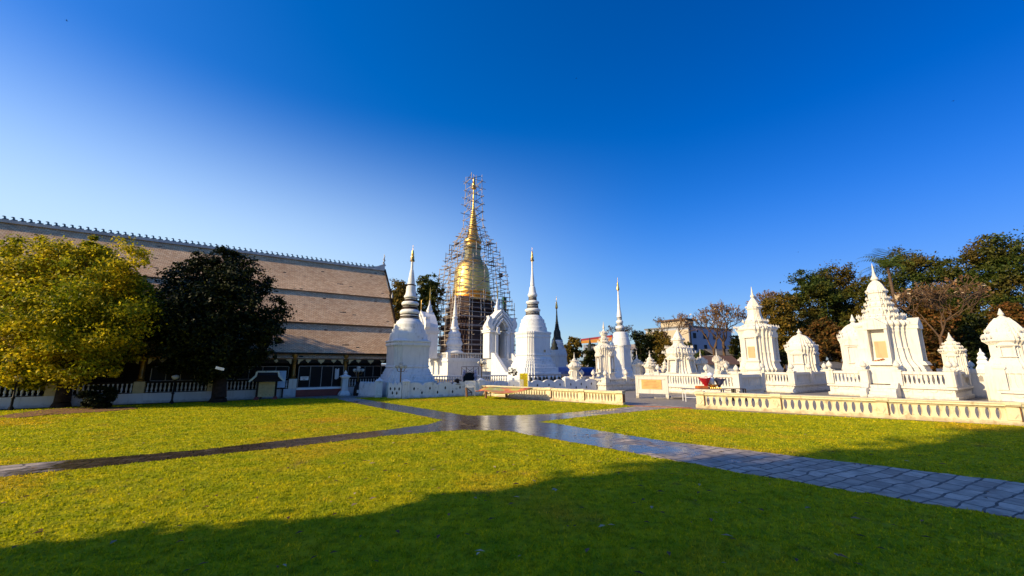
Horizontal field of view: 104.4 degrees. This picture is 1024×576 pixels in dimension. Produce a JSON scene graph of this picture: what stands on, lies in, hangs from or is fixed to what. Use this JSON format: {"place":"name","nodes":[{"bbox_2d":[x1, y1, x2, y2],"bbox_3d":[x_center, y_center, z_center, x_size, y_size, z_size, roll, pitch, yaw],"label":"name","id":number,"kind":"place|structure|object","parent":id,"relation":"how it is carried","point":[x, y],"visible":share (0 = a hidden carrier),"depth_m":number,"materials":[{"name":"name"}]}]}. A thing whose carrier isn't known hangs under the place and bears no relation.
{"place":"outdoors","nodes":[
{"label":"outdoors","id":0,"kind":"place"},
{"bbox_2d":[0,415,498,476],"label":"side path","id":1,"kind":"structure","parent":0,"point":[63,465],"depth_m":10.22,"materials":[{"name":"stone"}]},
{"bbox_2d":[227,395,383,400],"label":"hall pavement","id":2,"kind":"structure","parent":0,"point":[351,396],"depth_m":26.17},
{"bbox_2d":[0,216,396,408],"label":"temple hall","id":3,"kind":"structure","parent":2,"relation":"on","point":[344,320],"depth_m":28.79,"materials":[{"name":"ceramic"}]},
{"bbox_2d":[297,366,343,387],"bbox_3d":[-13.308,6.171,27.746,2.896,1.460,0.070,7,-13,-33],"label":"show window","id":4,"kind":"structure","parent":3,"relation":"in","point":[319,376],"depth_m":27.69,"materials":[{"name":"glass"}]},
{"bbox_2d":[260,371,285,398],"bbox_3d":[-15.565,6.276,25.891,1.410,1.760,0.195,7,-13,-33],"label":"notice board","id":5,"kind":"object","parent":2,"relation":"on","point":[280,384],"visible":0.25,"depth_m":26.12,"materials":[{"name":"grey wood"}]},
{"bbox_2d":[337,370,350,395],"bbox_3d":[-11.768,6.685,27.983,0.720,1.740,0.720,7,-13,-33],"label":"gate post","id":6,"kind":"object","parent":2,"relation":"on","point":[345,377],"visible":0.99,"depth_m":27.78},
{"bbox_2d":[353,381,358,395],"bbox_3d":[-10.802,7.032,27.774,0.522,0.980,0.522,-2,-11,11],"label":"litter bin","id":7,"kind":"object","parent":2,"relation":"on","point":[356,391],"visible":0.81,"depth_m":27.55,"materials":[{"name":"black paint"}]},
{"bbox_2d":[353,366,363,380],"bbox_3d":[-10.921,6.576,28.167,0.624,2.023,0.624,-4,-12,22],"label":"street lamp","id":8,"kind":"object","parent":2,"relation":"on","point":[358,369],"visible":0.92,"depth_m":28.19,"materials":[{"name":"grey metal"}]},
{"bbox_2d":[358,382,375,396],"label":"scalloped wall","id":9,"kind":"structure","parent":2,"relation":"on","point":[367,389],"depth_m":27.16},
{"bbox_2d":[375,378,383,397],"bbox_3d":[-8.911,6.670,26.622,0.540,1.260,0.540,3,-11,-17],"label":"gate post","id":10,"kind":"object","parent":2,"relation":"on","point":[378,386],"visible":0.95,"depth_m":26.41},
{"bbox_2d":[438,177,494,358],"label":"golden chedi","id":11,"kind":"structure","parent":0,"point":[470,329],"depth_m":72.34,"materials":[{"name":"metal"}]},
{"bbox_2d":[0,364,937,409],"bbox_3d":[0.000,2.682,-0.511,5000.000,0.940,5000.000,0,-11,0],"label":"ground","id":12,"kind":"structure","parent":0,"point":[644,371],"depth_m":24.21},
{"bbox_2d":[389,278,406,320],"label":"broadleaf tree","id":13,"kind":"object","parent":12,"relation":"on","point":[399,292],"visible":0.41,"depth_m":69.68,"materials":[{"name":"green plant"}]},
{"bbox_2d":[415,272,444,330],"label":"broadleaf tree","id":14,"kind":"object","parent":12,"relation":"on","point":[425,284],"visible":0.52,"depth_m":72.12,"materials":[{"name":"green plant"}]},
{"bbox_2d":[563,335,586,366],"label":"broadleaf tree","id":15,"kind":"object","parent":12,"relation":"on","point":[573,350],"visible":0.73,"depth_m":93.38,"materials":[{"name":"green plant"}]},
{"bbox_2d":[580,344,596,367],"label":"broadleaf tree","id":16,"kind":"object","parent":12,"relation":"on","point":[588,359],"visible":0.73,"depth_m":90.15,"materials":[{"name":"green plant"}]},
{"bbox_2d":[581,335,612,371],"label":"red roofed house","id":17,"kind":"structure","parent":12,"relation":"on","point":[594,339],"depth_m":98.16,"materials":[{"name":"metal"}]},
{"bbox_2d":[630,344,635,370],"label":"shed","id":18,"kind":"structure","parent":12,"relation":"on","point":[633,346],"depth_m":94.76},
{"bbox_2d":[644,318,731,371],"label":"apartment block","id":19,"kind":"structure","parent":12,"relation":"on","point":[698,340],"depth_m":111.43,"materials":[{"name":"white paint"}]},
{"bbox_2d":[0,395,1023,575],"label":"lawn","id":20,"kind":"structure","parent":0,"point":[847,543],"depth_m":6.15,"materials":[{"name":"plant"}]},
{"bbox_2d":[7,376,22,409],"bbox_3d":[-24.157,5.087,19.294,0.380,1.627,0.380,5,-12,-22],"label":"street lamp","id":21,"kind":"object","parent":20,"relation":"on","point":[10,407],"visible":0.72,"depth_m":19.25,"materials":[{"name":"metal"}]},
{"bbox_2d":[0,407,137,417],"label":"leaf litter","id":22,"kind":"object","parent":20,"relation":"on","point":[61,411],"visible":0.88,"depth_m":18.47,"materials":[{"name":"plant"}]},
{"bbox_2d":[0,234,172,407],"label":"broadleaf tree","id":23,"kind":"object","parent":20,"relation":"on","point":[88,301],"visible":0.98,"depth_m":19.89,"materials":[{"name":"green plant"}]},
{"bbox_2d":[74,385,121,407],"bbox_3d":[-20.775,5.500,19.890,1.503,1.324,1.705,0,-11,0],"label":"clipped bush","id":24,"kind":"object","parent":20,"relation":"on","point":[106,398],"visible":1,"depth_m":19.86,"materials":[{"name":"green plant"}]},
{"bbox_2d":[169,375,179,403],"bbox_3d":[-19.003,5.687,22.322,0.380,1.582,0.380,5,-12,-22],"label":"street lamp","id":25,"kind":"object","parent":20,"relation":"on","point":[174,377],"visible":1,"depth_m":22.29,"materials":[{"name":"metal"}]},
{"bbox_2d":[133,245,296,402],"bbox_3d":[-18.197,1.997,23.460,9.644,9.563,6.354,0,-11,0],"label":"broadleaf tree","id":26,"kind":"object","parent":20,"relation":"on","point":[217,292],"visible":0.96,"depth_m":22.91,"materials":[{"name":"green plant"}]},
{"bbox_2d":[248,371,284,399],"bbox_3d":[-15.334,6.084,24.883,1.960,1.760,0.880,5,-12,-27],"label":"information board","id":27,"kind":"object","parent":20,"relation":"on","point":[267,382],"visible":0.99,"depth_m":24.78,"materials":[{"name":"brown wood"}]},
{"bbox_2d":[387,382,401,397],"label":"scalloped wall","id":28,"kind":"structure","parent":20,"relation":"on","point":[395,390],"depth_m":25.87,"materials":[{"name":"white paint"}]},
{"bbox_2d":[395,362,406,381],"bbox_3d":[-7.316,6.041,26.080,0.624,2.293,0.624,-4,-12,22],"label":"street lamp","id":29,"kind":"object","parent":28,"relation":"on","point":[400,365],"visible":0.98,"depth_m":26.11,"materials":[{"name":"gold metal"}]},
{"bbox_2d":[401,379,478,398],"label":"scalloped wall","id":30,"kind":"structure","parent":20,"relation":"on","point":[425,390],"depth_m":26.64,"materials":[{"name":"white paint"}]},
{"bbox_2d":[465,387,532,397],"bbox_3d":[-1.052,6.773,25.777,3.156,0.787,5.368,4,-12,-21],"label":"banner stand","id":31,"kind":"object","parent":20,"relation":"on","point":[501,390],"visible":0.94,"depth_m":25.13,"materials":[{"name":"fabric"}]},
{"bbox_2d":[2,420,1022,573],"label":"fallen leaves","id":32,"kind":"object","parent":20,"relation":"on","point":[586,549],"visible":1,"depth_m":6.05,"materials":[{"name":"brown plant"}]},
{"bbox_2d":[481,385,625,404],"bbox_3d":[1.320,6.711,25.475,12.380,0.750,0.500,-9,-14,39],"label":"lawn balustrade","id":33,"kind":"object","parent":20,"relation":"on","point":[563,394],"visible":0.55,"depth_m":23.69,"materials":[{"name":"paint"}]},
{"bbox_2d":[0,0,1023,363],"label":"sky","id":34,"kind":"structure","parent":0,"point":[698,154],"materials":[{"name":"blue"}]},
{"bbox_2d":[478,404,682,421],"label":"gate path","id":35,"kind":"structure","parent":0,"point":[543,417],"depth_m":17.50,"materials":[{"name":"stone"}]},
{"bbox_2d":[339,398,1023,518],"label":"garden path","id":36,"kind":"structure","parent":0,"point":[1004,497],"depth_m":8.37,"materials":[{"name":"stone"}]},
{"bbox_2d":[695,356,739,373],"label":"shed","id":37,"kind":"structure","parent":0,"point":[731,360],"depth_m":58.80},
{"bbox_2d":[450,374,1014,425],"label":"courtyard","id":38,"kind":"structure","parent":0,"point":[642,400],"depth_m":23.09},
{"bbox_2d":[379,250,436,396],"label":"white chedi","id":39,"kind":"structure","parent":38,"relation":"on","point":[408,343],"depth_m":28.33,"materials":[{"name":"paint"}]},
{"bbox_2d":[429,352,490,379],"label":"stupa terrace","id":40,"kind":"structure","parent":38,"relation":"on","point":[447,365],"depth_m":57.76,"materials":[{"name":"paint"}]},
{"bbox_2d":[419,287,439,358],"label":"arched gate","id":41,"kind":"structure","parent":40,"relation":"on","point":[427,319],"depth_m":58.03,"materials":[{"name":"white stone"}]},
{"bbox_2d":[445,288,462,352],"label":"white chedi","id":42,"kind":"structure","parent":40,"relation":"on","point":[454,343],"depth_m":59.43,"materials":[{"name":"stone"}]},
{"bbox_2d":[435,172,516,359],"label":"scaffold","id":43,"kind":"object","parent":40,"relation":"on","point":[463,303],"visible":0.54,"depth_m":72.58,"materials":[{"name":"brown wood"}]},
{"bbox_2d":[463,372,476,383],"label":"altar","id":44,"kind":"object","parent":38,"relation":"on","point":[468,376],"visible":0.46,"depth_m":42.64,"materials":[{"name":"black paint"}]},
{"bbox_2d":[433,375,507,383],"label":"balustrade","id":45,"kind":"object","parent":38,"relation":"on","point":[455,376],"visible":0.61,"depth_m":45.53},
{"bbox_2d":[491,353,515,380],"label":"gate stairs","id":46,"kind":"structure","parent":38,"relation":"on","point":[500,366],"depth_m":53.59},
{"bbox_2d":[481,285,516,359],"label":"arched gate","id":47,"kind":"structure","parent":46,"relation":"on","point":[499,327],"depth_m":56.36,"materials":[{"name":"white paint"}]},
{"bbox_2d":[519,373,527,386],"bbox_3d":[0.856,6.931,28.710,0.640,1.528,0.060,1,-11,-4],"label":"yellow sign","id":48,"kind":"object","parent":38,"relation":"on","point":[523,377],"visible":0.91,"depth_m":28.75,"materials":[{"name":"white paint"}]},
{"bbox_2d":[504,251,560,381],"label":"white chedi","id":49,"kind":"structure","parent":38,"relation":"on","point":[533,354],"depth_m":49.14,"materials":[{"name":"paint"}]},
{"bbox_2d":[476,376,596,395],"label":"scalloped wall","id":50,"kind":"structure","parent":38,"relation":"on","point":[569,383],"depth_m":31.20,"materials":[{"name":"white paint"}]},
{"bbox_2d":[528,374,569,380],"bbox_3d":[3.683,8.772,37.521,5.358,1.209,0.100,8,-13,-35],"label":"bell rack","id":51,"kind":"object","parent":38,"relation":"on","point":[546,375],"visible":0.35,"depth_m":37.29,"materials":[{"name":"metal"}]},
{"bbox_2d":[558,367,569,375],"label":"market tent","id":52,"kind":"object","parent":38,"relation":"on","point":[563,370],"visible":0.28,"depth_m":64.76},
{"bbox_2d":[550,297,592,366],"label":"dark topped chedi","id":53,"kind":"structure","parent":38,"relation":"on","point":[558,352],"depth_m":75.90,"materials":[{"name":"concrete"}]},
{"bbox_2d":[579,367,595,375],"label":"market tent","id":54,"kind":"object","parent":38,"relation":"on","point":[587,371],"visible":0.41,"depth_m":62.84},
{"bbox_2d":[567,369,635,390],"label":"grave terrace","id":55,"kind":"structure","parent":38,"relation":"on","point":[622,383],"depth_m":33.16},
{"bbox_2d":[568,355,580,379],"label":"grave shrine","id":56,"kind":"object","parent":55,"relation":"on","point":[574,366],"visible":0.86,"depth_m":33.55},
{"bbox_2d":[592,322,616,381],"bbox_3d":[8.395,6.019,36.006,1.908,5.902,1.908,7,-13,-33],"label":"grave shrine","id":57,"kind":"object","parent":55,"relation":"on","point":[604,349],"visible":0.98,"depth_m":35.30,"materials":[{"name":"paint"}]},
{"bbox_2d":[630,351,643,377],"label":"votive shrine","id":58,"kind":"object","parent":55,"relation":"on","point":[636,363],"visible":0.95,"depth_m":36.44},
{"bbox_2d":[642,351,658,374],"bbox_3d":[12.460,6.961,35.830,1.225,2.569,1.225,7,-13,-33],"label":"votive shrine","id":59,"kind":"object","parent":55,"relation":"on","point":[650,365],"visible":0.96,"depth_m":35.48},
{"bbox_2d":[607,325,635,340],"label":"bare tree","id":60,"kind":"object","parent":38,"relation":"on","point":[626,329],"visible":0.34,"depth_m":87.59,"materials":[{"name":"brown plant"}]},
{"bbox_2d":[611,278,632,378],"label":"white chedi","id":61,"kind":"structure","parent":38,"relation":"on","point":[622,344],"depth_m":54.52,"materials":[{"name":"paint"}]},
{"bbox_2d":[629,330,649,367],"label":"broadleaf tree","id":62,"kind":"object","parent":38,"relation":"on","point":[641,343],"visible":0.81,"depth_m":83.54,"materials":[{"name":"green plant"}]},
{"bbox_2d":[634,375,668,398],"bbox_3d":[9.103,6.418,25.856,2.120,1.469,0.400,-5,-12,26],"label":"marker board","id":63,"kind":"object","parent":38,"relation":"on","point":[652,384],"visible":0.99,"depth_m":25.71,"materials":[{"name":"paint"}]},
{"bbox_2d":[644,329,660,364],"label":"broadleaf tree","id":64,"kind":"object","parent":38,"relation":"on","point":[650,338],"visible":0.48,"depth_m":84.49,"materials":[{"name":"green plant"}]},
{"bbox_2d":[652,329,670,366],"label":"broadleaf tree","id":65,"kind":"object","parent":38,"relation":"on","point":[659,336],"visible":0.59,"depth_m":82.70,"materials":[{"name":"green plant"}]},
{"bbox_2d":[660,358,666,372],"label":"votive shrine","id":66,"kind":"object","parent":38,"relation":"on","point":[663,369],"visible":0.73,"depth_m":37.12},
{"bbox_2d":[662,337,672,361],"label":"broadleaf tree","id":67,"kind":"object","parent":38,"relation":"on","point":[667,343],"visible":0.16,"depth_m":75.29,"materials":[{"name":"green plant"}]},
{"bbox_2d":[654,396,686,398],"bbox_3d":[10.124,6.995,25.390,1.900,0.160,0.600,-1,-11,6],"label":"stone step","id":68,"kind":"object","parent":38,"relation":"on","point":[675,397],"visible":0.89,"depth_m":25.19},
{"bbox_2d":[653,313,697,337],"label":"bare tree","id":69,"kind":"object","parent":38,"relation":"on","point":[676,323],"visible":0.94,"depth_m":80.00,"materials":[{"name":"brown plant"}]},
{"bbox_2d":[694,349,705,370],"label":"broadleaf tree","id":70,"kind":"object","parent":38,"relation":"on","point":[702,352],"visible":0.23,"depth_m":72.53,"materials":[{"name":"green plant"}]},
{"bbox_2d":[694,353,707,380],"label":"votive shrine","id":71,"kind":"object","parent":38,"relation":"on","point":[701,362],"visible":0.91,"depth_m":35.12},
{"bbox_2d":[680,388,725,401],"bbox_3d":[11.419,6.385,23.724,2.432,0.735,0.600,-1,-11,5],"label":"offering table","id":72,"kind":"object","parent":38,"relation":"on","point":[696,388],"visible":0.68,"depth_m":23.53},
{"bbox_2d":[697,376,710,385],"bbox_3d":[11.619,5.687,23.934,0.655,0.723,0.736,-1,-11,3],"label":"bouquet","id":73,"kind":"object","parent":72,"relation":"on","point":[704,380],"visible":0.95,"depth_m":23.77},
{"bbox_2d":[714,378,724,387],"bbox_3d":[12.523,5.729,23.976,0.588,0.656,0.662,0,-11,3],"label":"bouquet","id":74,"kind":"object","parent":72,"relation":"on","point":[719,381],"visible":0.96,"depth_m":23.82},
{"bbox_2d":[653,364,765,393],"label":"grave terrace","id":75,"kind":"structure","parent":38,"relation":"on","point":[753,383],"depth_m":28.29,"materials":[{"name":"concrete"}]},
{"bbox_2d":[661,329,697,382],"bbox_3d":[14.175,5.682,33.669,2.508,4.507,2.508,7,-13,-33],"label":"grave shrine","id":76,"kind":"object","parent":75,"relation":"on","point":[679,355],"visible":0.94,"depth_m":32.88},
{"bbox_2d":[687,312,733,355],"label":"bare tree","id":77,"kind":"object","parent":38,"relation":"on","point":[704,319],"visible":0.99,"depth_m":73.02,"materials":[{"name":"brown plant"}]},
{"bbox_2d":[689,299,747,355],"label":"bare tree","id":78,"kind":"object","parent":38,"relation":"on","point":[714,309],"visible":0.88,"depth_m":75.36,"materials":[{"name":"brown plant"}]},
{"bbox_2d":[703,349,739,371],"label":"shed","id":79,"kind":"structure","parent":38,"relation":"on","point":[708,352],"depth_m":78.32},
{"bbox_2d":[727,335,740,371],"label":"broadleaf tree","id":80,"kind":"object","parent":38,"relation":"on","point":[734,348],"visible":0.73,"depth_m":76.78,"materials":[{"name":"green plant"}]},
{"bbox_2d":[721,388,746,400],"bbox_3d":[13.420,6.455,24.059,1.327,0.723,0.360,-1,-11,5],"label":"bench","id":81,"kind":"object","parent":38,"relation":"on","point":[733,389],"visible":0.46,"depth_m":24.12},
{"bbox_2d":[746,289,777,303],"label":"bare tree","id":82,"kind":"object","parent":38,"relation":"on","point":[767,295],"visible":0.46,"depth_m":73.06,"materials":[{"name":"brown plant"}]},
{"bbox_2d":[758,291,802,378],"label":"broadleaf tree","id":83,"kind":"object","parent":38,"relation":"on","point":[786,321],"visible":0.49,"depth_m":61.18,"materials":[{"name":"green plant"}]},
{"bbox_2d":[778,344,787,367],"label":"broadleaf tree","id":84,"kind":"object","parent":38,"relation":"on","point":[783,356],"visible":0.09,"depth_m":56.39,"materials":[{"name":"green plant"}]},
{"bbox_2d":[776,269,853,344],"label":"broadleaf tree","id":85,"kind":"object","parent":38,"relation":"on","point":[817,288],"visible":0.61,"depth_m":65.68,"materials":[{"name":"green plant"}]},
{"bbox_2d":[800,316,843,367],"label":"broadleaf tree","id":86,"kind":"object","parent":38,"relation":"on","point":[830,348],"visible":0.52,"depth_m":55.02,"materials":[{"name":"brown plant"}]},
{"bbox_2d":[811,261,859,324],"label":"broadleaf tree","id":87,"kind":"object","parent":38,"relation":"on","point":[842,278],"visible":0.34,"depth_m":67.82,"materials":[{"name":"green plant"}]},
{"bbox_2d":[819,362,851,380],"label":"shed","id":88,"kind":"structure","parent":38,"relation":"on","point":[836,366],"depth_m":51.07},
{"bbox_2d":[836,315,858,376],"bbox_3d":[31.350,5.213,36.143,2.470,5.626,2.470,7,-13,-33],"label":"grave shrine","id":89,"kind":"object","parent":38,"relation":"on","point":[847,338],"visible":0.56,"depth_m":35.81,"materials":[{"name":"paint"}]},
{"bbox_2d":[694,391,1023,425],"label":"lawn balustrade","id":90,"kind":"object","parent":38,"relation":"on","point":[1011,412],"visible":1,"depth_m":16.43,"materials":[{"name":"beige stone"}]},
{"bbox_2d":[838,274,922,330],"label":"broadleaf tree","id":91,"kind":"object","parent":38,"relation":"on","point":[862,296],"visible":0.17,"depth_m":62.69,"materials":[{"name":"green plant"}]},
{"bbox_2d":[857,248,931,313],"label":"palm tree","id":92,"kind":"object","parent":38,"relation":"on","point":[882,262],"visible":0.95,"depth_m":56.14,"materials":[{"name":"green plant"}]},
{"bbox_2d":[824,360,974,399],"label":"grave terrace","id":93,"kind":"structure","parent":38,"relation":"on","point":[956,386],"depth_m":25.60,"materials":[{"name":"concrete"}]},
{"bbox_2d":[852,264,934,383],"bbox_3d":[26.644,2.410,28.587,3.994,8.617,3.994,7,-13,-33],"label":"grave shrine","id":94,"kind":"object","parent":93,"relation":"on","point":[887,332],"visible":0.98,"depth_m":27.28,"materials":[{"name":"white stone"}]},
{"bbox_2d":[937,333,970,377],"bbox_3d":[29.550,4.467,26.635,1.281,2.954,1.281,7,-13,-33],"label":"grave shrine","id":95,"kind":"object","parent":93,"relation":"on","point":[951,349],"visible":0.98,"depth_m":26.26,"materials":[{"name":"paint"}]},
{"bbox_2d":[873,245,943,376],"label":"broadleaf tree","id":96,"kind":"object","parent":38,"relation":"on","point":[903,277],"visible":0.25,"depth_m":64.33,"materials":[{"name":"green plant"}]},
{"bbox_2d":[907,299,964,371],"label":"broadleaf tree","id":97,"kind":"object","parent":38,"relation":"on","point":[935,358],"visible":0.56,"depth_m":52.83,"materials":[{"name":"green plant"}]},
{"bbox_2d":[888,273,994,348],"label":"bare tree","id":98,"kind":"object","parent":38,"relation":"on","point":[927,294],"visible":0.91,"depth_m":45.79,"materials":[{"name":"brown plant"}]},
{"bbox_2d":[916,254,995,343],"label":"broadleaf tree","id":99,"kind":"object","parent":38,"relation":"on","point":[943,272],"visible":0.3,"depth_m":59.51,"materials":[{"name":"green plant"}]},
{"bbox_2d":[936,369,987,397],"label":"garden wall","id":100,"kind":"structure","parent":38,"relation":"on","point":[978,384],"depth_m":26.32,"materials":[{"name":"paint"}]},
{"bbox_2d":[949,313,990,368],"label":"broadleaf tree","id":101,"kind":"object","parent":38,"relation":"on","point":[970,341],"visible":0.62,"depth_m":50.46,"materials":[{"name":"green plant"}]},
{"bbox_2d":[976,348,987,368],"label":"white chedi","id":102,"kind":"structure","parent":38,"relation":"on","point":[982,361],"depth_m":32.36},
{"bbox_2d":[955,229,1023,349],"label":"broadleaf tree","id":103,"kind":"object","parent":38,"relation":"on","point":[994,275],"visible":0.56,"depth_m":56.08,"materials":[{"name":"green plant"}]},
{"bbox_2d":[985,301,1023,327],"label":"broadleaf tree","id":104,"kind":"object","parent":38,"relation":"on","point":[1013,311],"visible":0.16,"depth_m":49.74,"materials":[{"name":"brown plant"}]},
{"bbox_2d":[990,367,1023,401],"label":"grave terrace","id":105,"kind":"structure","parent":38,"relation":"on","point":[1007,390],"depth_m":20.97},
{"bbox_2d":[980,309,1023,401],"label":"grave shrine","id":106,"kind":"object","parent":105,"relation":"on","point":[1002,337],"visible":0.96,"depth_m":23.46,"materials":[{"name":"paint"}]},
{"bbox_2d":[1000,241,1023,307],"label":"broadleaf tree","id":107,"kind":"object","parent":38,"relation":"on","point":[1019,284],"visible":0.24,"depth_m":55.09,"materials":[{"name":"green plant"}]},
{"bbox_2d":[722,363,829,393],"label":"grave terrace","id":108,"kind":"structure","parent":0,"point":[808,380],"depth_m":31.38,"materials":[{"name":"concrete"}]},
{"bbox_2d":[712,352,721,373],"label":"votive shrine","id":109,"kind":"object","parent":108,"relation":"on","point":[716,359],"visible":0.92,"depth_m":37.60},
{"bbox_2d":[718,359,729,374],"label":"votive shrine","id":110,"kind":"object","parent":108,"relation":"on","point":[722,363],"visible":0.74,"depth_m":36.65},
{"bbox_2d":[733,287,784,380],"bbox_3d":[20.841,3.796,33.888,3.011,7.964,3.011,7,-13,-33],"label":"grave shrine","id":111,"kind":"object","parent":108,"relation":"on","point":[757,334],"visible":0.98,"depth_m":32.77,"materials":[{"name":"white stone"}]},
{"bbox_2d":[783,329,820,375],"bbox_3d":[29.509,6.645,40.471,2.705,4.946,2.705,7,-13,-33],"label":"grave shrine","id":112,"kind":"object","parent":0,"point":[801,350],"visible":0.94,"depth_m":39.60,"materials":[{"name":"paint"}]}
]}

